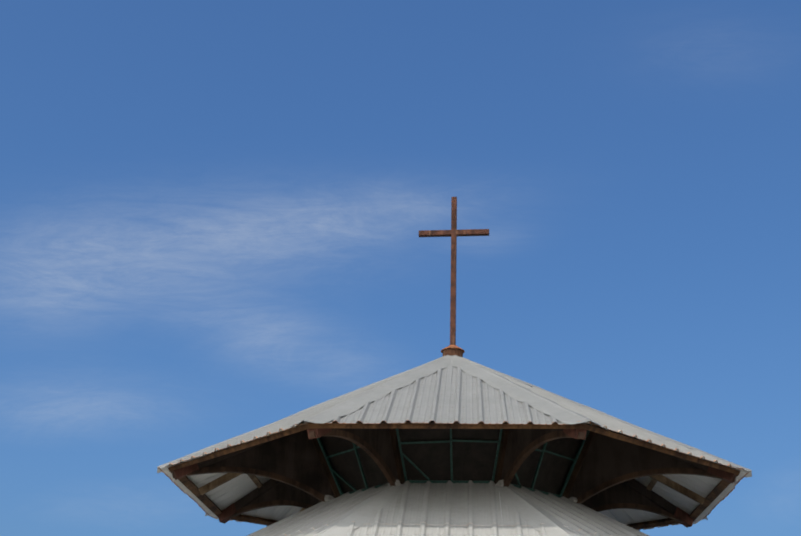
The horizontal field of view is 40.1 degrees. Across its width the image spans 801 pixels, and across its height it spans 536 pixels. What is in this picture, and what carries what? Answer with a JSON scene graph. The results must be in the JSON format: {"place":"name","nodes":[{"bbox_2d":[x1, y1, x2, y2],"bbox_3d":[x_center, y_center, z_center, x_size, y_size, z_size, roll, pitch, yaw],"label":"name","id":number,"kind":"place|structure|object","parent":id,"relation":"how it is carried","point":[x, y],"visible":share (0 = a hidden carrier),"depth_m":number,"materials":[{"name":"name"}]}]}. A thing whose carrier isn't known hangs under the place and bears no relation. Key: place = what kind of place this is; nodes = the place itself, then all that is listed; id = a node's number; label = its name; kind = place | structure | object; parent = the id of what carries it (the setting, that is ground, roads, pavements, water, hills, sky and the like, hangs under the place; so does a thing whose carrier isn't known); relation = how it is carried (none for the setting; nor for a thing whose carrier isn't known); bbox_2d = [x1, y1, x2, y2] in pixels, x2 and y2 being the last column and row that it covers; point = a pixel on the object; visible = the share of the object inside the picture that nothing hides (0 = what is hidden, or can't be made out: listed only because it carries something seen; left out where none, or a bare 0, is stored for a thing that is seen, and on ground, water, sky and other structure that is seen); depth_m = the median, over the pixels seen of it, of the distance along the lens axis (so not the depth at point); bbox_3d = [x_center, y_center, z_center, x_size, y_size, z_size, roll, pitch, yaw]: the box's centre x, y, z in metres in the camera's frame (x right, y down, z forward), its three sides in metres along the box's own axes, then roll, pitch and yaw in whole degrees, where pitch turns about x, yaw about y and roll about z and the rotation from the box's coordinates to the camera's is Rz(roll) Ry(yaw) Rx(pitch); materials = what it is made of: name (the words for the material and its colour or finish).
{"place":"outdoors","nodes":[
{"label":"outdoors","id":0,"kind":"place"},
{"bbox_2d":[0,0,800,535],"label":"sky","id":1,"kind":"structure","parent":0,"point":[213,213],"materials":[{"name":"blue"}]},
{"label":"chapel walls","id":2,"kind":"object","parent":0,"visible":0},
{"bbox_2d":[247,485,648,535],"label":"roof hip caps","id":3,"kind":"object","parent":2,"relation":"on","point":[533,515],"visible":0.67,"depth_m":11.90,"materials":[{"name":"grey metal"}]},
{"bbox_2d":[257,480,640,535],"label":"roof sheets","id":4,"kind":"object","parent":2,"relation":"on","point":[450,508],"visible":0.77,"depth_m":12.03,"materials":[{"name":"grey metal"}]},
{"bbox_2d":[311,420,596,501],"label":"window","id":5,"kind":"structure","parent":2,"relation":"on","point":[553,467],"depth_m":12.98,"materials":[{"name":"glass"}]},
{"bbox_2d":[168,421,739,529],"bbox_3d":[0.671,2.263,14.502,6.746,2.108,6.743,0,-24,4],"label":"roof frame","id":6,"kind":"object","parent":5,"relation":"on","point":[614,466],"visible":0.65,"depth_m":13.45,"materials":[{"name":"brown wood"}]},
{"bbox_2d":[158,356,748,530],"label":"roof sheets","id":7,"kind":"object","parent":6,"relation":"on","point":[451,394],"visible":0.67,"depth_m":12.64,"materials":[{"name":"grey metal"}]},
{"bbox_2d":[157,355,751,523],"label":"roof hip caps","id":8,"kind":"object","parent":6,"relation":"on","point":[542,404],"visible":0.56,"depth_m":12.85,"materials":[{"name":"grey metal"}]},
{"bbox_2d":[419,197,488,356],"bbox_3d":[0.746,0.108,15.448,1.010,2.465,0.324,-1,-24,6],"label":"cross","id":9,"kind":"object","parent":8,"relation":"on","point":[453,233],"visible":0.94,"depth_m":15.59,"materials":[{"name":"brown metal"}]}
]}

